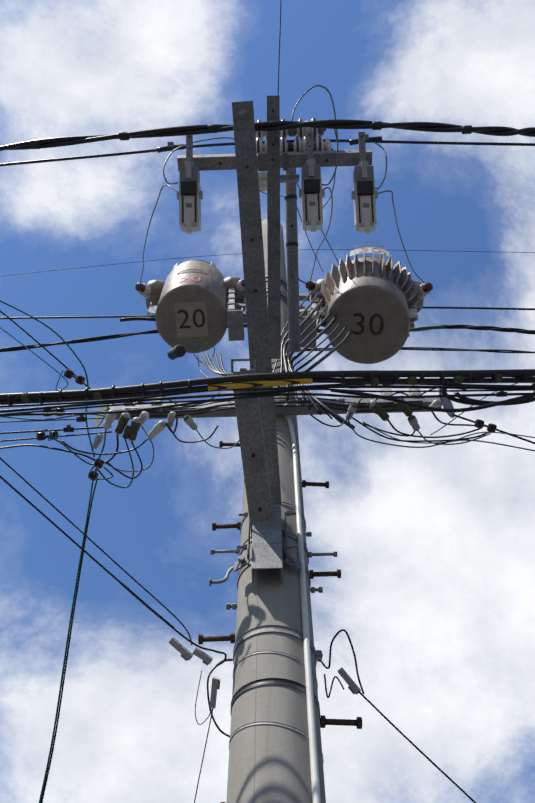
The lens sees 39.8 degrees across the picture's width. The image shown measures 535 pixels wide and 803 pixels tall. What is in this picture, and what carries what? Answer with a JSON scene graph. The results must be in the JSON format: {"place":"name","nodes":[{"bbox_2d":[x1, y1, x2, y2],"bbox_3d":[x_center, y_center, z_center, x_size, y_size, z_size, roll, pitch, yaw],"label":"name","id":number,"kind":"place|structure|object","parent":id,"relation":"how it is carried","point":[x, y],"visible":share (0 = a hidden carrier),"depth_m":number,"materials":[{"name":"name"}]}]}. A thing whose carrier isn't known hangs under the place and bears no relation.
{"place":"outdoors","nodes":[
{"label":"outdoors","id":0,"kind":"place"},
{"bbox_2d":[0,0,534,802],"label":"power lines","id":1,"kind":"object","parent":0,"point":[428,380],"visible":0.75,"depth_m":3.51,"materials":[{"name":"black rubber"}]},
{"bbox_2d":[216,658,232,666],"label":"galvanised wires","id":2,"kind":"object","parent":1,"relation":"attached to","point":[222,661],"visible":1,"depth_m":3.30,"materials":[{"name":"silver metal"}]},
{"bbox_2d":[30,121,471,148],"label":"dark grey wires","id":3,"kind":"object","parent":1,"relation":"on","point":[211,128],"visible":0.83,"depth_m":3.92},
{"bbox_2d":[208,378,312,390],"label":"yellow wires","id":4,"kind":"object","parent":1,"relation":"on","point":[246,384],"visible":1,"depth_m":3.36,"materials":[{"name":"yellow plastic"}]},
{"bbox_2d":[21,374,502,401],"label":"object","id":5,"kind":"object","parent":1,"relation":"on","point":[458,379],"visible":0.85,"depth_m":3.35,"materials":[{"name":"black plastic"}]},
{"bbox_2d":[102,85,425,471],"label":"jumper wires","id":6,"kind":"object","parent":1,"relation":"attached to","point":[328,91],"visible":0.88,"depth_m":4.25,"materials":[{"name":"grey rubber"}]},
{"bbox_2d":[169,637,360,708],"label":"wire clamps","id":7,"kind":"object","parent":1,"relation":"attached to","point":[207,659],"visible":0.92,"depth_m":3.28,"materials":[{"name":"grey plastic"}]},
{"bbox_2d":[0,190,534,802],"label":"cables","id":8,"kind":"object","parent":1,"relation":"attached to","point":[212,446],"visible":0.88,"depth_m":3.82,"materials":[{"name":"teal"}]},
{"bbox_2d":[167,134,368,146],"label":"wire clamps","id":9,"kind":"object","parent":1,"relation":"attached to","point":[170,144],"visible":0.82,"depth_m":4.40,"materials":[{"name":"grey metal"}]},
{"bbox_2d":[36,345,506,480],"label":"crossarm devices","id":10,"kind":"object","parent":1,"relation":"on","point":[130,433],"visible":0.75,"depth_m":3.78,"materials":[{"name":"grey plastic"}]},
{"bbox_2d":[0,327,67,440],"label":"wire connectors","id":11,"kind":"object","parent":10,"relation":"attached to","point":[52,368],"visible":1,"depth_m":3.90,"materials":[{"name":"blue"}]},
{"bbox_2d":[0,0,534,802],"label":"sky","id":12,"kind":"structure","parent":0,"point":[433,596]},
{"label":"ground","id":13,"kind":"structure","parent":0,"visible":0},
{"bbox_2d":[226,219,325,802],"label":"concrete pole","id":14,"kind":"object","parent":13,"relation":"on","point":[269,763],"visible":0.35,"depth_m":2.93,"materials":[{"name":"grey concrete"}]},
{"bbox_2d":[231,96,299,535],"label":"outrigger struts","id":15,"kind":"object","parent":14,"relation":"attached to","point":[256,423],"visible":0.92,"depth_m":3.78,"materials":[{"name":"grey metal"}]},
{"bbox_2d":[94,389,454,426],"bbox_3d":[0.038,0.038,4.537,2.238,0.193,0.165,-1,-60,1],"label":"crossarm","id":16,"kind":"object","parent":15,"relation":"attached to","point":[446,403],"visible":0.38,"depth_m":4.54,"materials":[{"name":"grey metal"}]},
{"bbox_2d":[177,149,371,170],"bbox_3d":[0.041,-1.381,4.235,1.108,0.082,0.100,-1,-60,1],"label":"crossarm","id":17,"kind":"object","parent":15,"relation":"attached to","point":[205,162],"visible":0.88,"depth_m":4.21,"materials":[{"name":"grey metal"}]},
{"bbox_2d":[177,135,202,233],"bbox_3d":[-0.437,-1.213,4.129,0.144,0.443,0.478,-1,-60,1],"label":"fuse cutout","id":18,"kind":"object","parent":17,"relation":"attached to","point":[189,194],"visible":1,"depth_m":4.10,"materials":[{"name":"grey ceramic"}]},
{"bbox_2d":[255,118,332,190],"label":"insulators","id":19,"kind":"object","parent":17,"relation":"attached to","point":[300,144],"visible":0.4,"depth_m":4.27,"materials":[{"name":"ceramic"}]},
{"bbox_2d":[299,130,324,231],"bbox_3d":[0.245,-1.220,4.119,0.144,0.443,0.478,-1,-60,1],"label":"fuse cutout","id":20,"kind":"object","parent":17,"relation":"attached to","point":[311,193],"visible":1,"depth_m":4.09,"materials":[{"name":"grey ceramic"}]},
{"bbox_2d":[351,132,377,233],"bbox_3d":[0.540,-1.209,4.114,0.144,0.443,0.478,-1,-60,1],"label":"fuse cutout","id":21,"kind":"object","parent":17,"relation":"attached to","point":[364,194],"visible":1,"depth_m":4.08,"materials":[{"name":"grey ceramic"}]},
{"bbox_2d":[234,505,301,583],"bbox_3d":[-0.001,0.668,3.488,0.314,0.455,0.108,-1,-60,1],"label":"pole bracket","id":22,"kind":"object","parent":14,"relation":"attached to","point":[266,544],"visible":0.92,"depth_m":3.41,"materials":[{"name":"grey metal"}]},
{"bbox_2d":[235,274,313,323],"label":"mounting brackets","id":23,"kind":"object","parent":14,"relation":"attached to","point":[284,297],"visible":0.23,"depth_m":6.52,"materials":[{"name":"grey metal"}]},
{"bbox_2d":[135,260,244,352],"bbox_3d":[-0.657,-0.877,6.583,1.029,1.193,0.671,-1,-60,1],"label":"transformer","id":24,"kind":"object","parent":23,"relation":"attached to","point":[190,304],"visible":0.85,"depth_m":6.20,"materials":[{"name":"beige paint"}]},
{"bbox_2d":[300,242,432,363],"bbox_3d":[0.827,-0.879,6.424,1.063,1.269,0.896,30,-64,-16],"label":"transformer","id":25,"kind":"object","parent":23,"relation":"attached to","point":[375,305],"visible":0.92,"depth_m":6.03,"materials":[{"name":"beige paint"}]},
{"bbox_2d":[229,502,323,762],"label":"metal bands","id":26,"kind":"object","parent":14,"relation":"attached to","point":[266,629],"visible":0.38,"depth_m":3.04,"materials":[{"name":"silver metal"}]},
{"bbox_2d":[198,441,361,802],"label":"step bolts","id":27,"kind":"object","parent":14,"relation":"attached to","point":[357,722],"visible":0.79,"depth_m":3.56,"materials":[{"name":"brown metal"}]},
{"bbox_2d":[285,415,320,802],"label":"conduit","id":28,"kind":"object","parent":14,"relation":"attached to","point":[315,783],"visible":0.94,"depth_m":3.08,"materials":[{"name":"white plastic"}]}
]}

